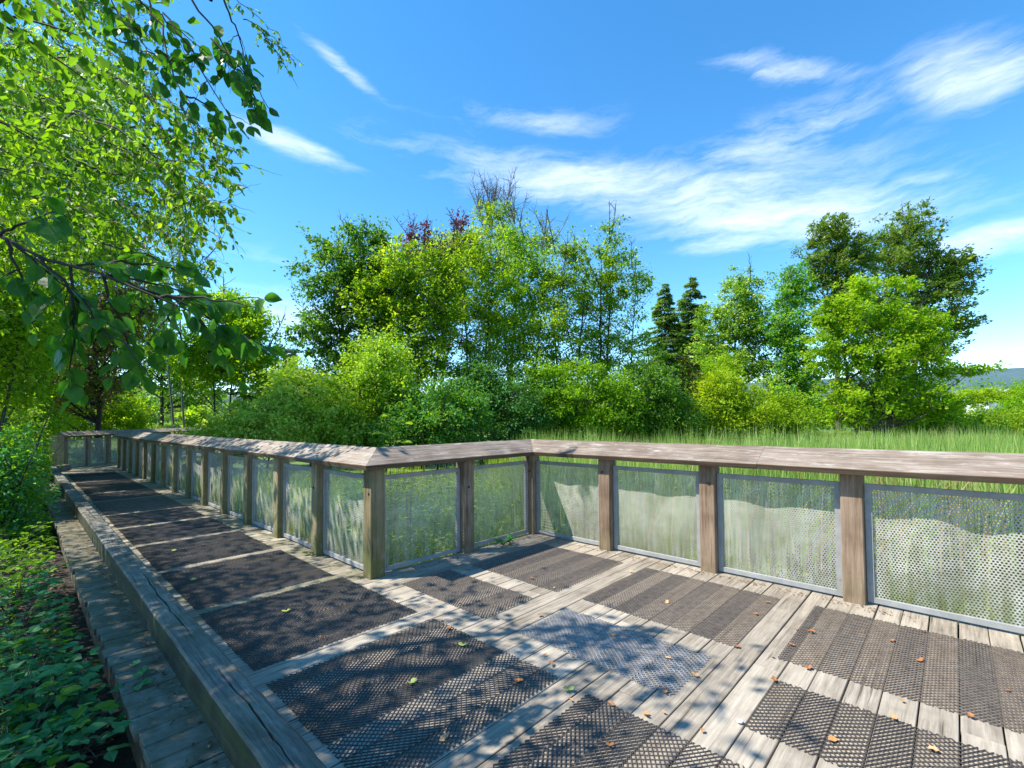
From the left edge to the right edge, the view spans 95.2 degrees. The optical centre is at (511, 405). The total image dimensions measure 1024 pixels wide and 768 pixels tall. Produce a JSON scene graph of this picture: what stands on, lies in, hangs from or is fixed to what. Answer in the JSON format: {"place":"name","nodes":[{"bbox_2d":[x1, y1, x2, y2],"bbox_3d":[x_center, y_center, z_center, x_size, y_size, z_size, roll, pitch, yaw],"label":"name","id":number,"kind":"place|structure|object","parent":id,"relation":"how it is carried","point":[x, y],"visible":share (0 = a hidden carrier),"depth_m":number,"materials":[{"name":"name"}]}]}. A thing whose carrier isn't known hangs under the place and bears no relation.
{"place":"outdoors","nodes":[
{"label":"outdoors","id":0,"kind":"place"},
{"bbox_2d":[0,421,1005,767],"bbox_3d":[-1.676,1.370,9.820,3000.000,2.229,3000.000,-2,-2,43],"label":"ground","id":1,"kind":"structure","parent":0,"point":[124,757],"depth_m":4.50,"materials":[{"name":"soil"}]},
{"bbox_2d":[0,545,33,572],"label":"bramble plant","id":2,"kind":"object","parent":1,"relation":"on","point":[11,558],"visible":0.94,"depth_m":5.33,"materials":[{"name":"green plant"}]},
{"bbox_2d":[0,509,56,766],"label":"ground vine","id":3,"kind":"object","parent":1,"relation":"on","point":[46,533],"visible":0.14,"depth_m":6.53,"materials":[{"name":"green plant"}]},
{"bbox_2d":[0,521,56,552],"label":"bramble plant","id":4,"kind":"object","parent":1,"relation":"on","point":[6,535],"visible":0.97,"depth_m":6.64,"materials":[{"name":"green plant"}]},
{"bbox_2d":[0,539,58,574],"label":"bramble plant","id":5,"kind":"object","parent":1,"relation":"on","point":[32,549],"visible":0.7,"depth_m":5.64,"materials":[{"name":"green plant"}]},
{"bbox_2d":[0,405,62,540],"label":"bank bush","id":6,"kind":"object","parent":1,"relation":"on","point":[16,479],"visible":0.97,"depth_m":7.30,"materials":[{"name":"green plant"}]},
{"bbox_2d":[0,380,63,511],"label":"bank bush","id":7,"kind":"object","parent":1,"relation":"on","point":[13,420],"visible":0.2,"depth_m":9.75,"materials":[{"name":"green plant"}]},
{"bbox_2d":[0,561,65,618],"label":"bramble plant","id":8,"kind":"object","parent":1,"relation":"on","point":[30,585],"visible":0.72,"depth_m":4.53,"materials":[{"name":"green plant"}]},
{"bbox_2d":[0,349,67,477],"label":"bank bush","id":9,"kind":"object","parent":1,"relation":"on","point":[34,418],"visible":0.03,"depth_m":12.64,"materials":[{"name":"green plant"}]},
{"bbox_2d":[0,551,71,601],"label":"bramble plant","id":10,"kind":"object","parent":1,"relation":"on","point":[22,567],"visible":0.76,"depth_m":4.84,"materials":[{"name":"green plant"}]},
{"bbox_2d":[0,600,74,666],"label":"bramble plant","id":11,"kind":"object","parent":1,"relation":"on","point":[34,620],"visible":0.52,"depth_m":3.71,"materials":[{"name":"green plant"}]},
{"bbox_2d":[0,573,75,635],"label":"bramble plant","id":12,"kind":"object","parent":1,"relation":"on","point":[44,575],"visible":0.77,"depth_m":4.21,"materials":[{"name":"green plant"}]},
{"bbox_2d":[2,218,76,445],"bbox_3d":[-14.682,-1.622,13.084,4.044,8.153,3.934,-2,-2,43],"label":"shrub","id":13,"kind":"object","parent":1,"relation":"on","point":[52,426],"visible":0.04,"depth_m":13.43,"materials":[{"name":"green plant"}]},
{"bbox_2d":[0,625,78,690],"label":"bramble plant","id":14,"kind":"object","parent":1,"relation":"on","point":[34,628],"visible":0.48,"depth_m":3.15,"materials":[{"name":"green plant"}]},
{"bbox_2d":[0,600,85,666],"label":"bramble plant","id":15,"kind":"object","parent":1,"relation":"on","point":[51,616],"visible":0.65,"depth_m":3.62,"materials":[{"name":"green plant"}]},
{"bbox_2d":[0,637,89,705],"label":"bramble plant","id":16,"kind":"object","parent":1,"relation":"on","point":[36,676],"visible":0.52,"depth_m":2.77,"materials":[{"name":"green plant"}]},
{"bbox_2d":[0,191,89,422],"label":"bank bush","id":17,"kind":"object","parent":1,"relation":"on","point":[57,318],"visible":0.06,"depth_m":11.27,"materials":[{"name":"green plant"}]},
{"bbox_2d":[0,691,90,767],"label":"bramble plant","id":18,"kind":"object","parent":1,"relation":"on","point":[46,732],"visible":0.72,"depth_m":2.29,"materials":[{"name":"green plant"}]},
{"bbox_2d":[0,215,95,439],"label":"bank bush","id":19,"kind":"object","parent":1,"relation":"on","point":[12,356],"visible":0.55,"depth_m":8.63,"materials":[{"name":"green plant"}]},
{"bbox_2d":[0,639,99,743],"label":"bramble plant","id":20,"kind":"object","parent":1,"relation":"on","point":[30,662],"visible":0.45,"depth_m":2.86,"materials":[{"name":"green plant"}]},
{"bbox_2d":[0,652,99,741],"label":"bramble plant","id":21,"kind":"object","parent":1,"relation":"on","point":[85,679],"visible":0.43,"depth_m":2.60,"materials":[{"name":"green plant"}]},
{"bbox_2d":[0,627,100,693],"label":"bramble plant","id":22,"kind":"object","parent":1,"relation":"on","point":[66,632],"visible":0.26,"depth_m":3.19,"materials":[{"name":"green plant"}]},
{"bbox_2d":[0,662,101,767],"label":"bramble plant","id":23,"kind":"object","parent":1,"relation":"on","point":[44,700],"visible":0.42,"depth_m":2.53,"materials":[{"name":"green plant"}]},
{"bbox_2d":[21,371,80,458],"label":"bank bush","id":24,"kind":"object","parent":1,"relation":"on","point":[67,421],"visible":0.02,"depth_m":16.99,"materials":[{"name":"green plant"}]},
{"bbox_2d":[0,668,116,767],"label":"bramble plant","id":25,"kind":"object","parent":1,"relation":"on","point":[27,739],"visible":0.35,"depth_m":2.24,"materials":[{"name":"green plant"}]},
{"bbox_2d":[0,559,116,766],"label":"leaf litter","id":26,"kind":"object","parent":1,"relation":"on","point":[106,726],"visible":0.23,"depth_m":3.79,"materials":[{"name":"plant"}]},
{"bbox_2d":[0,680,118,767],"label":"bramble plant","id":27,"kind":"object","parent":1,"relation":"on","point":[62,697],"visible":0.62,"depth_m":2.38,"materials":[{"name":"green plant"}]},
{"bbox_2d":[0,677,133,767],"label":"bramble plant","id":28,"kind":"object","parent":1,"relation":"on","point":[118,727],"visible":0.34,"depth_m":2.40,"materials":[{"name":"green plant"}]},
{"bbox_2d":[0,662,154,767],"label":"bramble plant","id":29,"kind":"object","parent":1,"relation":"on","point":[33,750],"visible":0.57,"depth_m":2.31,"materials":[{"name":"green plant"}]},
{"bbox_2d":[0,5,189,326],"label":"leafy tree","id":30,"kind":"object","parent":1,"relation":"on","point":[79,146],"visible":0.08,"depth_m":15.05,"materials":[{"name":"green plant"}]},
{"bbox_2d":[40,219,182,463],"bbox_3d":[-17.404,-2.749,18.927,6.801,11.230,5.571,-1,-2,25],"label":"plum tree","id":31,"kind":"object","parent":1,"relation":"on","point":[95,353],"visible":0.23,"depth_m":18.92,"materials":[{"name":"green plant"}]},
{"bbox_2d":[58,360,167,455],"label":"shrub","id":32,"kind":"object","parent":1,"relation":"on","point":[122,415],"visible":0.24,"depth_m":24.85,"materials":[{"name":"green plant"}]},
{"bbox_2d":[0,0,303,417],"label":"overhanging tree","id":33,"kind":"object","parent":1,"relation":"on","point":[59,231],"visible":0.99,"depth_m":4.76,"materials":[{"name":"green plant"}]},
{"bbox_2d":[102,294,228,426],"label":"leafy tree","id":34,"kind":"object","parent":1,"relation":"on","point":[151,371],"visible":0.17,"depth_m":32.77,"materials":[{"name":"green plant"}]},
{"bbox_2d":[131,157,225,460],"bbox_3d":[-18.296,-5.162,25.352,5.354,16.498,3.813,0,-2,-11],"label":"twiggy tree","id":35,"kind":"object","parent":1,"relation":"on","point":[171,282],"visible":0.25,"depth_m":25.11,"materials":[{"name":"green plant"}]},
{"bbox_2d":[132,385,237,422],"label":"shrub","id":36,"kind":"object","parent":1,"relation":"on","point":[168,415],"visible":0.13,"depth_m":51.16,"materials":[{"name":"green plant"}]},
{"bbox_2d":[171,404,212,433],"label":"shrub","id":37,"kind":"object","parent":1,"relation":"on","point":[194,415],"visible":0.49,"depth_m":26.64,"materials":[{"name":"green plant"}]},
{"bbox_2d":[160,271,293,468],"bbox_3d":[-12.641,-1.536,21.215,5.916,8.956,3.781,-1,-2,11],"label":"young tree","id":38,"kind":"object","parent":1,"relation":"on","point":[250,325],"visible":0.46,"depth_m":20.58,"materials":[{"name":"green plant"}]},
{"bbox_2d":[170,369,338,480],"bbox_3d":[-9.208,0.802,16.892,5.533,4.130,3.752,-1,-2,16],"label":"shrub","id":39,"kind":"object","parent":1,"relation":"on","point":[268,415],"visible":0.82,"depth_m":16.51,"materials":[{"name":"green plant"}]},
{"bbox_2d":[250,354,380,468],"bbox_3d":[-7.170,0.397,18.220,4.913,4.921,3.772,-1,-2,12],"label":"shrub","id":40,"kind":"object","parent":1,"relation":"on","point":[333,427],"visible":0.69,"depth_m":17.50,"materials":[{"name":"green plant"}]},
{"bbox_2d":[273,211,425,404],"bbox_3d":[-7.345,-3.273,22.138,7.210,12.469,4.310,-1,-2,10],"label":"leaning tree","id":41,"kind":"object","parent":1,"relation":"on","point":[345,266],"visible":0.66,"depth_m":21.58,"materials":[{"name":"green plant"}]},
{"bbox_2d":[150,461,562,569],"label":"bank grass","id":42,"kind":"structure","parent":1,"relation":"on","point":[261,493],"depth_m":9.42,"materials":[{"name":"green plant"}]},
{"bbox_2d":[311,323,430,472],"bbox_3d":[-5.345,-0.282,18.710,5.525,6.174,4.179,-1,-2,17],"label":"shrub","id":43,"kind":"object","parent":1,"relation":"on","point":[384,384],"visible":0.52,"depth_m":18.03,"materials":[{"name":"green plant"}]},
{"bbox_2d":[335,212,484,469],"bbox_3d":[-4.569,-2.970,21.026,6.796,11.893,4.530,0,-2,2],"label":"leafy tree","id":44,"kind":"object","parent":1,"relation":"on","point":[409,282],"visible":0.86,"depth_m":20.63,"materials":[{"name":"green plant"}]},
{"bbox_2d":[366,366,499,476],"bbox_3d":[-2.852,0.650,17.350,5.140,4.399,3.663,0,-2,-2],"label":"shrub","id":45,"kind":"object","parent":1,"relation":"on","point":[436,420],"visible":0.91,"depth_m":17.05,"materials":[{"name":"green plant"}]},
{"bbox_2d":[386,206,489,443],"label":"plum tree","id":46,"kind":"object","parent":1,"relation":"on","point":[458,224],"visible":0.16,"depth_m":25.92,"materials":[{"name":"purple plant"}]},
{"bbox_2d":[425,207,545,464],"bbox_3d":[-1.211,-3.283,22.494,5.604,12.508,3.956,-1,-2,18],"label":"alder tree","id":47,"kind":"object","parent":1,"relation":"on","point":[496,333],"visible":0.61,"depth_m":22.37,"materials":[{"name":"green plant"}]},
{"bbox_2d":[337,472,649,564],"bbox_3d":[-0.453,2.026,8.729,7.700,0.921,6.648,0,-2,-1],"label":"nettle patch","id":48,"kind":"object","parent":1,"relation":"on","point":[439,516],"visible":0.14,"depth_m":7.26,"materials":[{"name":"green plant"}]},
{"bbox_2d":[442,167,570,440],"bbox_3d":[-0.514,-5.114,26.208,7.431,16.260,5.024,0,-2,-18],"label":"sparse tree","id":49,"kind":"object","parent":1,"relation":"on","point":[489,205],"visible":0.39,"depth_m":25.92,"materials":[{"name":"green plant"}]},
{"bbox_2d":[446,342,570,464],"bbox_3d":[-0.504,0.054,20.199,5.200,5.660,5.348,-2,-2,43],"label":"shrub","id":50,"kind":"object","parent":1,"relation":"on","point":[506,424],"visible":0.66,"depth_m":19.42,"materials":[{"name":"green plant"}]},
{"bbox_2d":[480,204,567,405],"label":"alder tree","id":51,"kind":"object","parent":1,"relation":"on","point":[515,248],"visible":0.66,"depth_m":23.32,"materials":[{"name":"green plant"}]},
{"bbox_2d":[43,450,1023,767],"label":"boardwalk","id":52,"kind":"structure","parent":1,"relation":"on","point":[721,692],"depth_m":2.84,"materials":[{"name":"grey wood"}]},
{"bbox_2d":[65,489,86,510],"bbox_3d":[-8.124,1.739,8.703,2.038,0.180,0.184,-2,-2,43],"label":"kerb timber","id":53,"kind":"object","parent":52,"relation":"on","point":[72,496],"visible":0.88,"depth_m":8.61,"materials":[{"name":"grey wood"}]},
{"bbox_2d":[73,500,104,532],"bbox_3d":[-6.527,1.681,7.192,2.338,0.180,0.185,-2,-2,43],"label":"kerb timber","id":54,"kind":"object","parent":52,"relation":"on","point":[85,512],"visible":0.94,"depth_m":7.04,"materials":[{"name":"grey wood"}]},
{"bbox_2d":[75,479,136,487],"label":"grip mat","id":55,"kind":"object","parent":52,"relation":"on","point":[104,483],"visible":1,"depth_m":11.64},
{"bbox_2d":[87,520,132,573],"bbox_3d":[-4.784,1.616,5.543,2.438,0.180,0.185,-2,-2,43],"label":"kerb timber","id":56,"kind":"object","parent":52,"relation":"on","point":[107,541],"visible":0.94,"depth_m":5.33,"materials":[{"name":"grey wood"}]},
{"bbox_2d":[81,483,147,493],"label":"grip mat","id":57,"kind":"object","parent":52,"relation":"on","point":[91,490],"visible":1,"depth_m":10.71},
{"bbox_2d":[87,489,161,501],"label":"grip mat","id":58,"kind":"object","parent":52,"relation":"on","point":[120,495],"visible":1,"depth_m":9.78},
{"bbox_2d":[49,428,200,466],"bbox_3d":[-16.120,1.815,20.626,0.540,1.590,10.698,0,-2,-13],"label":"railing","id":59,"kind":"object","parent":52,"relation":"attached to","point":[62,454],"visible":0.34,"depth_m":16.65,"materials":[{"name":"brown wood"}]},
{"bbox_2d":[93,495,183,514],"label":"grip mat","id":60,"kind":"object","parent":52,"relation":"on","point":[130,505],"visible":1,"depth_m":8.56,"materials":[{"name":"brown"}]},
{"bbox_2d":[105,507,204,527],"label":"grip mat","id":61,"kind":"object","parent":52,"relation":"on","point":[146,517],"visible":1,"depth_m":7.45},
{"bbox_2d":[118,517,233,544],"bbox_3d":[-4.703,1.733,6.562,1.259,0.006,1.130,-2,-2,43],"label":"grip mat","id":62,"kind":"object","parent":52,"relation":"on","point":[193,527],"visible":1,"depth_m":6.50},
{"bbox_2d":[136,531,272,570],"bbox_3d":[-3.675,1.696,5.587,1.294,0.007,1.130,-2,-2,43],"label":"grip mat","id":63,"kind":"object","parent":52,"relation":"on","point":[155,552],"visible":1,"depth_m":5.52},
{"bbox_2d":[112,553,326,767],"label":"kerb timber","id":64,"kind":"object","parent":52,"relation":"on","point":[249,724],"visible":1,"depth_m":2.41,"materials":[{"name":"grey wood"}]},
{"bbox_2d":[160,550,331,609],"bbox_3d":[-2.620,1.657,4.606,1.337,0.007,1.151,-2,-2,43],"label":"grip mat","id":65,"kind":"object","parent":52,"relation":"on","point":[255,577],"visible":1,"depth_m":4.52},
{"bbox_2d":[113,431,384,579],"bbox_3d":[-7.266,1.422,10.088,16.630,1.590,0.304,-2,-2,43],"label":"railing","id":66,"kind":"object","parent":52,"relation":"attached to","point":[136,451],"visible":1,"depth_m":6.06,"materials":[{"name":"brown wood"}]},
{"bbox_2d":[199,577,416,670],"bbox_3d":[-1.593,1.620,3.660,1.229,0.006,1.191,-2,-2,43],"label":"grip mat","id":67,"kind":"object","parent":52,"relation":"on","point":[347,615],"visible":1,"depth_m":3.56,"materials":[{"name":"black rubber"}]},
{"bbox_2d":[266,619,557,767],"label":"grip mat","id":68,"kind":"object","parent":52,"relation":"on","point":[364,677],"visible":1,"depth_m":2.59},
{"bbox_2d":[366,439,532,571],"bbox_3d":[-0.534,1.223,5.329,0.304,1.590,2.644,-2,-2,43],"label":"railing","id":69,"kind":"object","parent":52,"relation":"attached to","point":[464,456],"visible":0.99,"depth_m":5.26,"materials":[{"name":"brown wood"}]},
{"bbox_2d":[401,569,530,617],"bbox_3d":[-0.422,1.625,4.121,1.117,0.006,0.570,-2,-2,43],"label":"grip mat","id":70,"kind":"object","parent":52,"relation":"on","point":[443,595],"visible":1,"depth_m":4.07,"materials":[{"name":"grey"}]},
{"bbox_2d":[50,475,915,767],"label":"deck litter","id":71,"kind":"object","parent":52,"relation":"on","point":[330,567],"visible":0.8,"depth_m":3.70,"materials":[{"name":"brown plant"}]},
{"bbox_2d":[472,544,622,591],"bbox_3d":[0.373,1.642,4.864,1.129,0.006,1.140,-2,-2,43],"label":"grip mat","id":72,"kind":"object","parent":52,"relation":"on","point":[553,554],"visible":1,"depth_m":4.80,"materials":[{"name":"brown"}]},
{"bbox_2d":[519,609,710,695],"bbox_3d":[0.648,1.586,3.117,1.132,0.006,0.581,-2,-2,43],"label":"grip mat","id":73,"kind":"object","parent":52,"relation":"on","point":[577,615],"visible":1,"depth_m":3.05,"materials":[{"name":"grey metal"}]},
{"bbox_2d":[492,694,743,767],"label":"grip mat","id":74,"kind":"object","parent":52,"relation":"on","point":[613,741],"visible":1,"depth_m":2.14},
{"bbox_2d":[583,568,778,646],"bbox_3d":[1.408,1.603,3.891,1.212,0.006,1.131,-2,-2,43],"label":"grip mat","id":75,"kind":"object","parent":52,"relation":"on","point":[648,585],"visible":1,"depth_m":3.81,"materials":[{"name":"brown"}]},
{"bbox_2d":[524,439,1023,633],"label":"railing","id":76,"kind":"object","parent":52,"relation":"attached to","point":[854,546],"visible":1,"depth_m":4.02,"materials":[{"name":"brown wood"}]},
{"bbox_2d":[745,680,1023,767],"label":"grip mat","id":77,"kind":"object","parent":52,"relation":"on","point":[837,708],"visible":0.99,"depth_m":2.19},
{"bbox_2d":[778,606,1023,732],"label":"grip mat","id":78,"kind":"object","parent":52,"relation":"on","point":[915,657],"visible":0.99,"depth_m":2.85,"materials":[{"name":"brown"}]},
{"bbox_2d":[515,210,607,428],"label":"alder tree","id":79,"kind":"object","parent":1,"relation":"on","point":[563,281],"visible":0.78,"depth_m":22.82,"materials":[{"name":"green plant"}]},
{"bbox_2d":[109,375,1023,423],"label":"wood","id":80,"kind":"object","parent":1,"relation":"on","point":[981,386],"visible":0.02,"depth_m":114.29,"materials":[{"name":"green plant"}]},
{"bbox_2d":[507,345,658,441],"bbox_3d":[3.037,0.083,20.789,7.183,5.608,4.957,0,-2,-2],"label":"shrub","id":81,"kind":"object","parent":1,"relation":"on","point":[588,414],"visible":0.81,"depth_m":20.45,"materials":[{"name":"green plant"}]},
{"bbox_2d":[562,200,643,389],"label":"alder tree","id":82,"kind":"object","parent":1,"relation":"on","point":[608,278],"visible":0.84,"depth_m":23.94,"materials":[{"name":"green plant"}]},
{"bbox_2d":[599,234,673,401],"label":"alder tree","id":83,"kind":"object","parent":1,"relation":"on","point":[643,281],"visible":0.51,"depth_m":25.01,"materials":[{"name":"green plant"}]},
{"bbox_2d":[585,344,714,444],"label":"shrub","id":84,"kind":"object","parent":1,"relation":"on","point":[669,409],"visible":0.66,"depth_m":21.40,"materials":[{"name":"green plant"}]},
{"bbox_2d":[637,283,689,437],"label":"spruce tree","id":85,"kind":"object","parent":1,"relation":"on","point":[669,326],"visible":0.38,"depth_m":37.82,"materials":[{"name":"green plant"}]},
{"bbox_2d":[662,349,706,440],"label":"shrub","id":86,"kind":"object","parent":1,"relation":"on","point":[688,369],"visible":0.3,"depth_m":23.85,"materials":[{"name":"green plant"}]},
{"bbox_2d":[347,482,1023,624],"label":"marsh grass","id":87,"kind":"structure","parent":1,"relation":"on","point":[588,538],"depth_m":6.44,"materials":[{"name":"green plant"}]},
{"bbox_2d":[660,277,722,434],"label":"spruce tree","id":88,"kind":"object","parent":1,"relation":"on","point":[687,312],"visible":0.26,"depth_m":39.95,"materials":[{"name":"green plant"}]},
{"bbox_2d":[680,349,747,439],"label":"shrub","id":89,"kind":"object","parent":1,"relation":"on","point":[720,360],"visible":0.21,"depth_m":29.60,"materials":[{"name":"green plant"}]},
{"bbox_2d":[677,254,782,398],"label":"maple tree","id":90,"kind":"object","parent":1,"relation":"on","point":[741,327],"visible":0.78,"depth_m":34.58,"materials":[{"name":"green plant"}]},
{"bbox_2d":[480,432,1021,493],"bbox_3d":[15.433,1.910,18.981,33.751,1.504,12.574,0,-2,0],"label":"reed bed","id":91,"kind":"object","parent":1,"relation":"on","point":[492,461],"visible":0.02,"depth_m":15.42,"materials":[{"name":"green plant"}]},
{"bbox_2d":[681,361,837,444],"bbox_3d":[11.759,0.370,23.172,7.369,5.076,5.227,-1,-2,17],"label":"shrub","id":92,"kind":"object","parent":1,"relation":"on","point":[721,393],"visible":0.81,"depth_m":22.32,"materials":[{"name":"green plant"}]},
{"bbox_2d":[501,417,1023,576],"bbox_3d":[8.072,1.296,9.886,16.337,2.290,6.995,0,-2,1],"label":"tall reeds","id":93,"kind":"object","parent":1,"relation":"on","point":[795,474],"visible":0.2,"depth_m":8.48,"materials":[{"name":"green plant"}]},
{"bbox_2d":[749,259,826,416],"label":"leafy tree","id":94,"kind":"object","parent":1,"relation":"on","point":[791,291],"visible":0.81,"depth_m":32.69,"materials":[{"name":"green plant"}]},
{"bbox_2d":[789,211,887,430],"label":"cottonwood tree","id":95,"kind":"object","parent":1,"relation":"on","point":[842,257],"visible":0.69,"depth_m":43.87,"materials":[{"name":"green plant"}]},
{"bbox_2d":[735,426,1023,447],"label":"tall meadow grass","id":96,"kind":"structure","parent":1,"relation":"on","point":[870,432],"depth_m":24.17,"materials":[{"name":"green plant"}]},
{"bbox_2d":[790,271,1012,438],"bbox_3d":[22.597,-2.647,28.181,11.444,11.170,5.914,0,-2,-11],"label":"maple tree","id":97,"kind":"object","parent":1,"relation":"on","point":[891,366],"visible":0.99,"depth_m":27.56,"materials":[{"name":"green plant"}]},
{"bbox_2d":[844,196,995,416],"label":"cottonwood tree","id":98,"kind":"object","parent":1,"relation":"on","point":[946,282],"visible":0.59,"depth_m":45.19,"materials":[{"name":"green plant"}]},
{"bbox_2d":[866,404,1005,440],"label":"shrub","id":99,"kind":"object","parent":1,"relation":"on","point":[945,423],"visible":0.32,"depth_m":28.92,"materials":[{"name":"green plant"}]},
{"bbox_2d":[936,400,1023,435],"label":"shrub","id":100,"kind":"object","parent":1,"relation":"on","point":[1007,417],"visible":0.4,"depth_m":30.12,"materials":[{"name":"green plant"}]},
{"bbox_2d":[948,385,1023,411],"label":"shrub","id":101,"kind":"object","parent":1,"relation":"on","point":[986,396],"visible":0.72,"depth_m":73.80,"materials":[{"name":"green plant"}]},
{"bbox_2d":[988,378,1023,423],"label":"shrub","id":102,"kind":"object","parent":1,"relation":"on","point":[1015,402],"visible":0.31,"depth_m":40.31,"materials":[{"name":"green plant"}]},
{"bbox_2d":[0,0,1023,391],"label":"sky","id":103,"kind":"structure","parent":0,"point":[722,129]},
{"bbox_2d":[78,368,1023,424],"bbox_3d":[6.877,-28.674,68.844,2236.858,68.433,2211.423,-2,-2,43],"label":"distant hill","id":104,"kind":"structure","parent":0,"point":[1015,374],"depth_m":616.77,"materials":[{"name":"green plant"}]},
{"bbox_2d":[652,517,1023,686],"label":"pond water","id":105,"kind":"structure","parent":0,"point":[992,595],"depth_m":5.78,"materials":[{"name":"green liquid"}]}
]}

